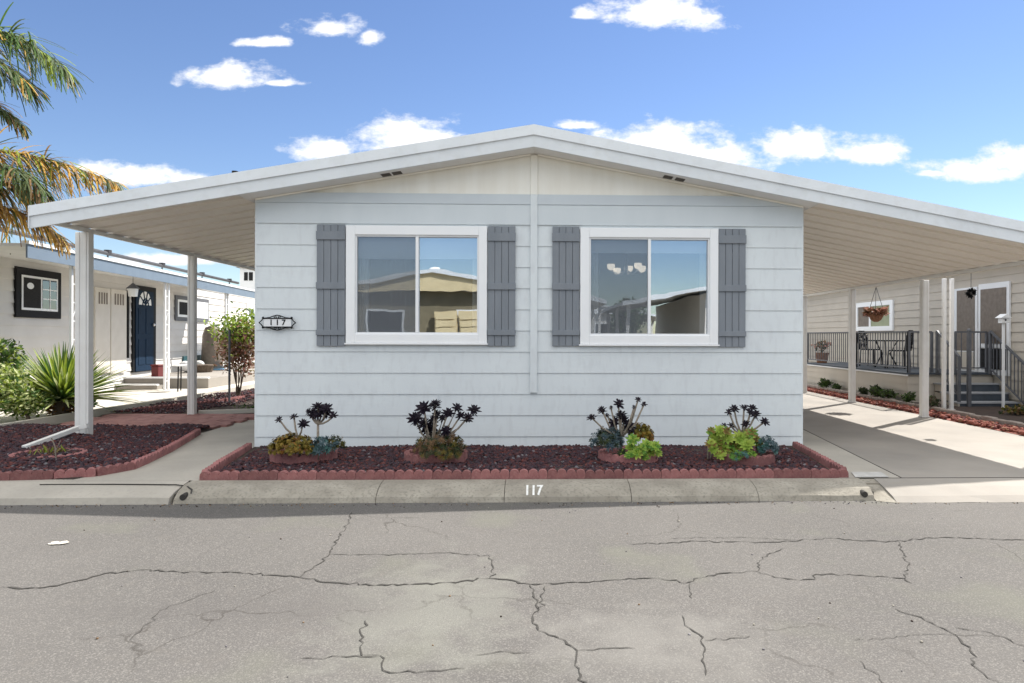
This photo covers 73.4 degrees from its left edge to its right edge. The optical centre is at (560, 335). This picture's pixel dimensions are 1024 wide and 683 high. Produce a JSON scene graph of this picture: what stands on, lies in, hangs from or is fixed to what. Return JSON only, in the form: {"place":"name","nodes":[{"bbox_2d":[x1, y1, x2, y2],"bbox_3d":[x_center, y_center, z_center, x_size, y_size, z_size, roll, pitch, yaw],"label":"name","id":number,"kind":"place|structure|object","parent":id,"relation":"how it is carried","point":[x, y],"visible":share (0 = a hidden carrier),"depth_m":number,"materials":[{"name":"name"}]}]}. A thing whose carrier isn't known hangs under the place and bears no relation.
{"place":"outdoors","nodes":[
{"label":"outdoors","id":0,"kind":"place"},
{"bbox_2d":[0,381,254,423],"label":"neighbour driveway","id":1,"kind":"structure","parent":0,"point":[148,395],"depth_m":16.45,"materials":[{"name":"concrete"}]},
{"bbox_2d":[0,338,28,374],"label":"garden shrub","id":2,"kind":"object","parent":1,"relation":"on","point":[8,360],"visible":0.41,"depth_m":12.85,"materials":[{"name":"green plant"}]},
{"bbox_2d":[0,2,134,259],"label":"palm tree","id":3,"kind":"object","parent":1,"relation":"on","point":[25,193],"visible":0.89,"depth_m":11.07,"materials":[{"name":"green plant"}]},
{"bbox_2d":[173,364,186,391],"bbox_3d":[-9.935,1.107,18.086,0.507,0.691,0.520,0,0,-2],"label":"side table","id":4,"kind":"object","parent":1,"relation":"on","point":[180,376],"visible":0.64,"depth_m":17.88,"materials":[{"name":"white paint"}]},
{"bbox_2d":[0,388,254,478],"bbox_3d":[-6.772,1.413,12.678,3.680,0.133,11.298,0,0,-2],"label":"side rock bed","id":5,"kind":"object","parent":0,"point":[104,445],"visible":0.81,"depth_m":9.16,"materials":[{"name":"gravel"}]},
{"bbox_2d":[10,469,54,480],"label":"edging block","id":6,"kind":"structure","parent":5,"relation":"on","point":[40,474],"depth_m":7.03,"materials":[{"name":"concrete"}]},
{"bbox_2d":[8,448,87,458],"bbox_3d":[-6.103,1.429,8.175,0.800,0.090,0.680,0,0,-2],"label":"planter ring","id":7,"kind":"object","parent":5,"relation":"on","point":[51,456],"visible":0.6,"depth_m":8.15,"materials":[{"name":"brick"}]},
{"bbox_2d":[28,438,68,458],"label":"dry weeds","id":8,"kind":"object","parent":7,"relation":"in","point":[46,450],"visible":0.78,"depth_m":8.17,"materials":[{"name":"green plant"}]},
{"bbox_2d":[21,423,88,447],"bbox_3d":[-6.739,1.333,9.134,0.165,0.227,0.944,0,0,12],"label":"downspout extension","id":9,"kind":"object","parent":5,"relation":"on","point":[60,434],"visible":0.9,"depth_m":9.17,"materials":[{"name":"paint"}]},
{"bbox_2d":[54,467,95,478],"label":"edging block","id":10,"kind":"structure","parent":5,"relation":"on","point":[79,472],"depth_m":7.14,"materials":[{"name":"concrete"}]},
{"bbox_2d":[198,408,254,413],"bbox_3d":[-5.654,1.435,13.405,2.526,0.090,0.331,0,0,-37],"label":"bed border","id":11,"kind":"object","parent":5,"relation":"on","point":[229,411],"visible":0.21,"depth_m":12.91,"materials":[{"name":"concrete"}]},
{"bbox_2d":[203,301,254,395],"bbox_3d":[-7.600,0.324,16.428,1.983,2.301,1.838,0,0,-2],"label":"flowering bush","id":12,"kind":"object","parent":5,"relation":"on","point":[242,346],"visible":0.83,"depth_m":16.16,"materials":[{"name":"green plant"}]},
{"bbox_2d":[228,330,230,402],"bbox_3d":[-7.243,0.670,14.992,0.046,1.602,0.046,0,0,21],"label":"plant pole","id":13,"kind":"object","parent":5,"relation":"on","point":[229,365],"visible":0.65,"depth_m":14.97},
{"bbox_2d":[13,420,253,480],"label":"walkway","id":14,"kind":"structure","parent":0,"point":[190,460],"depth_m":8.27,"materials":[{"name":"concrete"}]},
{"bbox_2d":[96,462,134,475],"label":"edging block","id":15,"kind":"structure","parent":14,"relation":"on","point":[112,469],"depth_m":7.38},
{"bbox_2d":[131,456,149,468],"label":"edging block","id":16,"kind":"structure","parent":14,"relation":"on","point":[139,462],"depth_m":7.78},
{"bbox_2d":[145,450,161,462],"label":"edging block","id":17,"kind":"structure","parent":14,"relation":"on","point":[156,455],"depth_m":8.16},
{"bbox_2d":[157,445,172,456],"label":"edging block","id":18,"kind":"structure","parent":14,"relation":"on","point":[166,449],"depth_m":8.55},
{"bbox_2d":[213,457,227,469],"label":"edging block","id":19,"kind":"structure","parent":14,"relation":"on","point":[221,462],"depth_m":7.67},
{"bbox_2d":[150,364,162,376],"bbox_3d":[-11.595,0.997,19.716,0.240,0.355,0.340,0,0,-2],"label":"storage tub","id":20,"kind":"object","parent":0,"point":[156,370],"visible":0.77,"depth_m":19.57,"materials":[{"name":"red plastic"}]},
{"bbox_2d":[60,414,254,430],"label":"paver path","id":21,"kind":"structure","parent":0,"point":[214,421],"depth_m":11.81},
{"bbox_2d":[197,364,214,372],"bbox_3d":[-11.650,1.054,22.270,0.780,0.242,0.800,0,0,-2],"label":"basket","id":22,"kind":"object","parent":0,"point":[202,368],"visible":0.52,"depth_m":22.04,"materials":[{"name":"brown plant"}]},
{"bbox_2d":[236,267,254,289],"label":"distant house","id":23,"kind":"structure","parent":0,"point":[247,278],"depth_m":45.40,"materials":[{"name":"white paint"}]},
{"bbox_2d":[0,500,1023,682],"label":"road","id":24,"kind":"structure","parent":0,"point":[254,620],"depth_m":4.37,"materials":[{"name":"asphalt"}]},
{"bbox_2d":[0,481,188,504],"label":"kerb apron","id":25,"kind":"object","parent":24,"relation":"on","point":[24,493],"visible":0.95,"depth_m":6.71,"materials":[{"name":"concrete"}]},
{"bbox_2d":[40,484,192,493],"bbox_3d":[-4.383,1.507,6.858,1.669,0.036,0.218,0,0,8],"label":"apron groove","id":26,"kind":"object","parent":25,"relation":"on","point":[191,489],"visible":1,"depth_m":6.88,"materials":[{"name":"grey"}]},
{"bbox_2d":[173,480,383,503],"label":"kerb","id":27,"kind":"structure","parent":24,"relation":"on","point":[270,491],"depth_m":6.77,"materials":[{"name":"concrete"}]},
{"bbox_2d":[376,479,505,502],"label":"kerb","id":28,"kind":"structure","parent":24,"relation":"on","point":[450,491],"depth_m":6.81,"materials":[{"name":"concrete"}]},
{"bbox_2d":[7,512,1023,682],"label":"road cracks","id":29,"kind":"object","parent":24,"relation":"on","point":[567,643],"visible":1,"depth_m":4.52,"materials":[{"name":"grey"}]},
{"bbox_2d":[504,479,630,501],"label":"kerb","id":30,"kind":"structure","parent":24,"relation":"on","point":[585,490],"depth_m":6.85,"materials":[{"name":"concrete"}]},
{"bbox_2d":[627,478,758,501],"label":"kerb","id":31,"kind":"structure","parent":24,"relation":"on","point":[688,490],"depth_m":6.88,"materials":[{"name":"concrete"}]},
{"bbox_2d":[748,478,874,500],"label":"kerb","id":32,"kind":"structure","parent":24,"relation":"on","point":[808,489],"depth_m":6.92,"materials":[{"name":"concrete"}]},
{"bbox_2d":[859,478,897,502],"bbox_3d":[3.227,1.573,6.999,0.200,0.145,0.500,0,0,-2],"label":"kerb notch","id":33,"kind":"object","parent":24,"relation":"on","point":[881,494],"visible":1,"depth_m":6.95,"materials":[{"name":"concrete"}]},
{"bbox_2d":[0,0,1023,285],"label":"sky","id":34,"kind":"structure","parent":0,"point":[921,100],"materials":[{"name":"blue"}]},
{"bbox_2d":[4,500,1023,676],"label":"gutter grit","id":35,"kind":"object","parent":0,"point":[921,641],"visible":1,"depth_m":6.58,"materials":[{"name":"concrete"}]},
{"bbox_2d":[55,391,982,484],"bbox_3d":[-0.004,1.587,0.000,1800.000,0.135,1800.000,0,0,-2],"label":"ground","id":36,"kind":"structure","parent":0,"point":[867,483],"depth_m":11.64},
{"bbox_2d":[0,363,42,414],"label":"variegated shrub","id":37,"kind":"object","parent":36,"relation":"on","point":[8,386],"visible":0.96,"depth_m":11.29,"materials":[{"name":"green plant"}]},
{"bbox_2d":[0,392,59,420],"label":"variegated shrub","id":38,"kind":"object","parent":36,"relation":"on","point":[34,409],"visible":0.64,"depth_m":11.51,"materials":[{"name":"green plant"}]},
{"bbox_2d":[0,341,152,417],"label":"yucca","id":39,"kind":"object","parent":36,"relation":"on","point":[57,376],"visible":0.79,"depth_m":12.19,"materials":[{"name":"green plant"}]},
{"bbox_2d":[0,227,254,397],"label":"neighbour house","id":40,"kind":"structure","parent":36,"relation":"on","point":[144,330],"depth_m":18.24,"materials":[{"name":"paint"}]},
{"bbox_2d":[14,266,60,318],"bbox_3d":[-11.491,-0.928,15.111,0.078,1.065,1.617,0,0,-8],"label":"window","id":41,"kind":"structure","parent":40,"relation":"in","point":[37,293],"depth_m":14.99,"materials":[{"name":"black metal"}]},
{"bbox_2d":[93,287,109,372],"bbox_3d":[-11.874,-0.145,17.751,0.056,2.208,0.738,0,0,-8],"label":"cabinet door","id":42,"kind":"structure","parent":40,"relation":"in","point":[101,329],"depth_m":17.68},
{"bbox_2d":[110,289,126,373],"bbox_3d":[-11.990,-0.128,18.581,0.056,2.263,0.835,0,0,-8],"label":"cabinet door","id":43,"kind":"structure","parent":40,"relation":"in","point":[118,298],"depth_m":18.55,"materials":[{"name":"wood"}]},
{"bbox_2d":[126,283,139,296],"bbox_3d":[-10.992,-1.316,17.621,0.277,0.597,0.320,0,0,-2],"label":"hanging lantern","id":44,"kind":"object","parent":40,"relation":"hanging from","point":[132,288],"visible":0.91,"depth_m":17.55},
{"bbox_2d":[131,285,155,372],"bbox_3d":[-12.144,-0.211,20.088,0.169,2.487,1.446,0,0,-8],"label":"door","id":45,"kind":"structure","parent":40,"relation":"in","point":[143,313],"depth_m":19.92,"materials":[{"name":"wood"}]},
{"bbox_2d":[174,295,208,321],"bbox_3d":[-12.693,-0.917,23.673,0.072,0.834,2.920,0,0,-8],"label":"window","id":46,"kind":"structure","parent":40,"relation":"in","point":[180,302],"depth_m":23.00,"materials":[{"name":"white plastic"}]},
{"bbox_2d":[201,326,222,368],"bbox_3d":[-12.050,0.406,23.697,0.720,1.535,0.720,0,0,-2],"label":"grill cover","id":47,"kind":"object","parent":40,"relation":"on","point":[208,351],"visible":0.48,"depth_m":23.42,"materials":[{"name":"fabric"}]},
{"bbox_2d":[0,383,254,425],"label":"concrete border","id":48,"kind":"object","parent":36,"relation":"on","point":[66,417],"visible":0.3,"depth_m":12.82,"materials":[{"name":"concrete"}]},
{"bbox_2d":[199,470,239,479],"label":"edging block","id":49,"kind":"structure","parent":36,"relation":"on","point":[219,475],"depth_m":7.05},
{"bbox_2d":[28,124,1023,446],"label":"mobile home","id":50,"kind":"object","parent":36,"relation":"on","point":[398,284],"visible":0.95,"depth_m":9.19,"materials":[{"name":"grey"}]},
{"bbox_2d":[259,315,295,330],"bbox_3d":[-3.736,-0.176,9.043,0.488,0.213,0.035,0,0,-2],"label":"house number plaque","id":51,"kind":"object","parent":50,"relation":"attached to","point":[278,322],"visible":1,"depth_m":9.04,"materials":[{"name":"white paint"}]},
{"bbox_2d":[344,225,487,344],"bbox_3d":[-1.909,-0.674,9.155,1.893,1.579,0.165,0,0,-2],"label":"window","id":52,"kind":"structure","parent":50,"relation":"in","point":[362,241],"depth_m":9.11,"materials":[{"name":"white plastic"}]},
{"bbox_2d":[607,253,645,274],"bbox_3d":[1.016,-1.277,10.618,0.588,0.658,0.391,0,0,-2],"label":"chandelier","id":53,"kind":"object","parent":50,"relation":"hanging from","point":[638,266],"visible":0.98,"depth_m":10.63,"materials":[{"name":"white glass"}]},
{"bbox_2d":[579,228,719,345],"bbox_3d":[1.194,-0.656,9.247,1.891,1.580,0.165,0,0,-2],"label":"window","id":54,"kind":"structure","parent":50,"relation":"in","point":[592,240],"depth_m":9.20,"materials":[{"name":"white plastic"}]},
{"bbox_2d":[862,287,889,321],"bbox_3d":[6.670,-0.667,14.471,0.530,0.739,0.547,0,0,41],"label":"hanging basket","id":55,"kind":"object","parent":50,"relation":"hanging from","point":[875,314],"visible":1,"depth_m":14.36,"materials":[{"name":"brown plant"}]},
{"bbox_2d":[661,468,698,478],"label":"edging block","id":56,"kind":"structure","parent":36,"relation":"on","point":[674,473],"depth_m":7.20,"materials":[{"name":"concrete"}]},
{"bbox_2d":[803,429,1023,478],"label":"driveway joint","id":57,"kind":"object","parent":36,"relation":"on","point":[925,477],"visible":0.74,"depth_m":7.27,"materials":[{"name":"grey"}]},
{"bbox_2d":[807,265,1023,406],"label":"neighbour house","id":58,"kind":"structure","parent":36,"relation":"on","point":[978,353],"depth_m":15.65,"materials":[{"name":"beige"}]},
{"bbox_2d":[858,331,881,365],"bbox_3d":[8.200,0.325,18.134,0.479,0.935,0.525,0,0,-36],"label":"patio chair","id":59,"kind":"object","parent":58,"relation":"on","point":[866,348],"visible":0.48,"depth_m":18.21,"materials":[{"name":"black metal"}]},
{"bbox_2d":[856,300,893,330],"bbox_3d":[9.168,-0.578,20.054,0.055,0.853,2.264,0,0,-2],"label":"window","id":60,"kind":"structure","parent":58,"relation":"in","point":[863,323],"depth_m":19.93,"materials":[{"name":"white plastic"}]},
{"bbox_2d":[887,330,912,368],"bbox_3d":[8.275,0.325,16.683,0.479,0.935,0.525,0,0,-44],"label":"patio chair","id":61,"kind":"object","parent":58,"relation":"on","point":[903,350],"visible":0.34,"depth_m":16.56,"materials":[{"name":"black metal"}]},
{"bbox_2d":[978,281,1010,375],"bbox_3d":[9.313,-0.155,14.729,0.070,1.978,1.001,0,0,-2],"label":"door","id":62,"kind":"structure","parent":58,"relation":"in","point":[994,299],"depth_m":14.67,"materials":[{"name":"white paint"}]},
{"bbox_2d":[218,444,828,476],"bbox_3d":[-0.435,1.469,8.209,7.033,0.108,2.053,0,0,-2],"label":"lava rock bed","id":63,"kind":"object","parent":0,"point":[581,455],"visible":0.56,"depth_m":7.94,"materials":[{"name":"gravel"}]},
{"bbox_2d":[239,470,278,479],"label":"edging block","id":64,"kind":"structure","parent":63,"relation":"on","point":[258,475],"depth_m":7.07,"materials":[{"name":"concrete"}]},
{"bbox_2d":[278,470,317,479],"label":"edging block","id":65,"kind":"structure","parent":63,"relation":"on","point":[297,475],"depth_m":7.08,"materials":[{"name":"concrete"}]},
{"bbox_2d":[269,447,337,463],"bbox_3d":[-3.051,1.417,8.153,0.770,0.130,0.660,0,0,-2],"label":"planter ring","id":66,"kind":"object","parent":63,"relation":"on","point":[291,459],"visible":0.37,"depth_m":7.87,"materials":[{"name":"brick"}]},
{"bbox_2d":[266,433,315,455],"bbox_3d":[-3.087,1.231,7.867,0.561,0.242,0.483,0,0,-2],"label":"sedum bush","id":67,"kind":"object","parent":66,"relation":"in","point":[289,442],"visible":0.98,"depth_m":7.75,"materials":[{"name":"yellow plant"}]},
{"bbox_2d":[274,414,309,455],"bbox_3d":[-3.096,1.172,7.929,0.369,0.521,0.262,0,0,34],"label":"aeonium","id":68,"kind":"object","parent":66,"relation":"on","point":[302,423],"visible":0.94,"depth_m":7.93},
{"bbox_2d":[306,402,337,459],"bbox_3d":[-2.767,1.099,7.948,0.476,0.668,0.232,0,0,43],"label":"aeonium","id":69,"kind":"object","parent":66,"relation":"on","point":[324,410],"visible":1,"depth_m":7.92,"materials":[{"name":"plant"}]},
{"bbox_2d":[310,435,333,455],"bbox_3d":[-2.750,1.258,7.862,0.270,0.236,0.238,0,0,-2],"label":"blue succulent","id":70,"kind":"object","parent":66,"relation":"in","point":[321,446],"visible":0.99,"depth_m":7.82,"materials":[{"name":"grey plant"}]},
{"bbox_2d":[326,434,347,451],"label":"dark succulent","id":71,"kind":"object","parent":66,"relation":"on","point":[336,443],"visible":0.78,"depth_m":7.99,"materials":[{"name":"green plant"}]},
{"bbox_2d":[317,470,355,479],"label":"edging block","id":72,"kind":"structure","parent":63,"relation":"on","point":[335,475],"depth_m":7.09,"materials":[{"name":"concrete"}]},
{"bbox_2d":[356,470,394,479],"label":"edging block","id":73,"kind":"structure","parent":63,"relation":"on","point":[374,475],"depth_m":7.10,"materials":[{"name":"concrete"}]},
{"bbox_2d":[394,469,432,479],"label":"edging block","id":74,"kind":"structure","parent":63,"relation":"on","point":[418,474],"depth_m":7.11,"materials":[{"name":"concrete"}]},
{"bbox_2d":[404,447,467,463],"bbox_3d":[-1.472,1.421,8.110,0.740,0.130,0.660,0,0,-2],"label":"planter ring","id":75,"kind":"object","parent":63,"relation":"on","point":[411,456],"visible":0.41,"depth_m":7.86,"materials":[{"name":"concrete"}]},
{"bbox_2d":[412,431,467,457],"bbox_3d":[-1.399,1.241,7.968,0.652,0.284,0.531,0,0,-2],"label":"dry succulent","id":76,"kind":"object","parent":75,"relation":"on","point":[452,440],"visible":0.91,"depth_m":7.85,"materials":[{"name":"brown plant"}]},
{"bbox_2d":[420,446,462,460],"bbox_3d":[-1.353,1.326,7.762,0.492,0.153,0.384,0,0,-2],"label":"dry succulent","id":77,"kind":"object","parent":75,"relation":"on","point":[450,455],"visible":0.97,"depth_m":7.67,"materials":[{"name":"green plant"}]},
{"bbox_2d":[406,399,481,455],"bbox_3d":[-1.353,1.081,7.927,0.875,0.715,0.376,0,0,-2],"label":"aeonium","id":78,"kind":"object","parent":75,"relation":"on","point":[429,428],"visible":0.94,"depth_m":7.89,"materials":[{"name":"plant"}]},
{"bbox_2d":[433,469,470,479],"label":"edging block","id":79,"kind":"structure","parent":63,"relation":"on","point":[438,474],"depth_m":7.12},
{"bbox_2d":[471,469,509,478],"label":"edging block","id":80,"kind":"structure","parent":63,"relation":"on","point":[487,474],"depth_m":7.14,"materials":[{"name":"concrete"}]},
{"bbox_2d":[510,469,546,478],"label":"edging block","id":81,"kind":"structure","parent":63,"relation":"on","point":[526,474],"depth_m":7.15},
{"bbox_2d":[548,468,585,478],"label":"edging block","id":82,"kind":"structure","parent":63,"relation":"on","point":[561,473],"depth_m":7.16,"materials":[{"name":"concrete"}]},
{"bbox_2d":[585,469,623,478],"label":"edging block","id":83,"kind":"structure","parent":63,"relation":"on","point":[606,474],"depth_m":7.17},
{"bbox_2d":[598,446,657,463],"bbox_3d":[0.804,1.427,8.143,0.710,0.130,0.640,0,0,-2],"label":"planter ring","id":84,"kind":"object","parent":63,"relation":"on","point":[609,456],"visible":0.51,"depth_m":7.91,"materials":[{"name":"concrete"}]},
{"bbox_2d":[588,426,624,451],"bbox_3d":[0.544,1.199,8.026,0.424,0.297,0.367,0,0,30],"label":"blue succulent","id":85,"kind":"object","parent":84,"relation":"on","point":[608,440],"visible":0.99,"depth_m":7.95,"materials":[{"name":"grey plant"}]},
{"bbox_2d":[587,397,647,455],"bbox_3d":[0.666,1.072,8.035,0.743,0.739,0.298,0,0,-2],"label":"aeonium","id":86,"kind":"object","parent":84,"relation":"on","point":[627,426],"visible":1,"depth_m":8.00,"materials":[{"name":"plant"}]},
{"bbox_2d":[617,433,662,460],"bbox_3d":[0.914,1.285,7.928,0.527,0.334,0.347,0,0,-2],"label":"green aeonium","id":87,"kind":"object","parent":84,"relation":"in","point":[651,448],"visible":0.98,"depth_m":7.84,"materials":[{"name":"green plant"}]},
{"bbox_2d":[627,422,653,441],"bbox_3d":[0.959,1.136,8.132,0.331,0.229,0.275,0,0,-2],"label":"sedum bush","id":88,"kind":"object","parent":84,"relation":"in","point":[644,431],"visible":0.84,"depth_m":8.06,"materials":[{"name":"yellow plant"}]},
{"bbox_2d":[623,469,660,478],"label":"edging block","id":89,"kind":"structure","parent":63,"relation":"on","point":[640,474],"depth_m":7.18,"materials":[{"name":"concrete"}]},
{"bbox_2d":[698,468,736,478],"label":"edging block","id":90,"kind":"structure","parent":63,"relation":"on","point":[717,474],"depth_m":7.21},
{"bbox_2d":[712,448,774,466],"bbox_3d":[2.165,1.431,8.096,0.720,0.130,0.660,0,0,-2],"label":"planter ring","id":91,"kind":"object","parent":63,"relation":"on","point":[763,459],"visible":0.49,"depth_m":7.82,"materials":[{"name":"concrete"}]},
{"bbox_2d":[704,425,763,459],"bbox_3d":[2.034,1.249,8.015,0.761,0.421,0.391,0,0,-2],"label":"green aeonium","id":92,"kind":"object","parent":91,"relation":"in","point":[723,439],"visible":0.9,"depth_m":7.95,"materials":[{"name":"green plant"}]},
{"bbox_2d":[728,449,752,461],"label":"blue succulent","id":93,"kind":"object","parent":91,"relation":"in","point":[746,454],"visible":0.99,"depth_m":7.73,"materials":[{"name":"teal plant"}]},
{"bbox_2d":[720,404,769,432],"bbox_3d":[2.209,1.124,8.151,0.546,0.643,0.334,0,0,-26],"label":"aeonium","id":94,"kind":"object","parent":91,"relation":"on","point":[755,414],"visible":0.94,"depth_m":8.14,"materials":[{"name":"plant"}]},
{"bbox_2d":[755,435,779,454],"bbox_3d":[2.427,1.270,8.029,0.285,0.228,0.256,0,0,-2],"label":"blue succulent","id":95,"kind":"object","parent":91,"relation":"in","point":[768,444],"visible":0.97,"depth_m":7.96,"materials":[{"name":"teal plant"}]},
{"bbox_2d":[736,468,773,477],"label":"edging block","id":96,"kind":"structure","parent":63,"relation":"on","point":[755,473],"depth_m":7.22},
{"bbox_2d":[773,468,810,477],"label":"edging block","id":97,"kind":"structure","parent":63,"relation":"on","point":[793,473],"depth_m":7.23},
{"bbox_2d":[819,456,833,468],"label":"edging block","id":98,"kind":"structure","parent":63,"relation":"on","point":[825,461],"depth_m":7.88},
{"bbox_2d":[810,468,848,477],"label":"edging block","id":99,"kind":"structure","parent":63,"relation":"on","point":[830,473],"depth_m":7.24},
{"bbox_2d":[803,430,899,477],"bbox_3d":[3.324,1.499,16.676,1.082,0.001,18.871,0,0,-1],"label":"driveway strip","id":100,"kind":"object","parent":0,"point":[850,462],"visible":0.29,"depth_m":8.52,"materials":[{"name":"concrete"}]},
{"bbox_2d":[851,472,888,476],"bbox_3d":[3.318,1.492,7.381,0.406,0.006,0.265,0,0,-2],"label":"utility cover","id":101,"kind":"object","parent":100,"relation":"on","point":[868,474],"visible":1,"depth_m":7.36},
{"bbox_2d":[803,391,1023,477],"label":"driveway","id":102,"kind":"structure","parent":0,"point":[902,444],"depth_m":9.85,"materials":[{"name":"concrete"}]},
{"bbox_2d":[807,386,1023,435],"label":"red rock strip","id":103,"kind":"object","parent":0,"point":[967,419],"visible":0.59,"depth_m":12.84,"materials":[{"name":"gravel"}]},
{"bbox_2d":[874,478,1023,502],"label":"driveway apron","id":104,"kind":"object","parent":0,"point":[948,490],"visible":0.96,"depth_m":6.98,"materials":[{"name":"concrete"}]},
{"bbox_2d":[910,402,1023,422],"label":"planter soil","id":105,"kind":"structure","parent":0,"point":[992,411],"depth_m":12.94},
{"bbox_2d":[869,384,883,396],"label":"border plant","id":106,"kind":"object","parent":105,"relation":"on","point":[874,390],"visible":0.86,"depth_m":15.64,"materials":[{"name":"green plant"}]},
{"bbox_2d":[879,389,899,397],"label":"border plant","id":107,"kind":"object","parent":105,"relation":"on","point":[890,393],"visible":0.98,"depth_m":15.09,"materials":[{"name":"green plant"}]},
{"bbox_2d":[901,391,916,402],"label":"border plant","id":108,"kind":"object","parent":105,"relation":"on","point":[909,396],"visible":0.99,"depth_m":14.31,"materials":[{"name":"green plant"}]},
{"bbox_2d":[941,278,946,408],"bbox_3d":[7.407,0.159,13.226,0.100,2.540,0.100,0,0,-2],"label":"slim post","id":109,"kind":"object","parent":105,"relation":"on","point":[943,351],"visible":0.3,"depth_m":13.20,"materials":[{"name":"metal"}]},
{"bbox_2d":[949,278,954,409],"bbox_3d":[7.556,0.160,13.230,0.100,2.540,0.100,0,0,-2],"label":"slim post","id":110,"kind":"object","parent":105,"relation":"on","point":[951,343],"visible":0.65,"depth_m":13.20,"materials":[{"name":"metal"}]},
{"bbox_2d":[995,314,1011,407],"bbox_3d":[8.775,0.498,13.566,0.220,1.870,0.200,0,0,-2],"label":"lamp post","id":111,"kind":"object","parent":105,"relation":"on","point":[1003,319],"visible":0.93,"depth_m":13.55,"materials":[{"name":"metal"}]},
{"bbox_2d":[998,404,1023,414],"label":"border plant","id":112,"kind":"object","parent":105,"relation":"on","point":[1017,410],"visible":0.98,"depth_m":12.38,"materials":[{"name":"green plant"}]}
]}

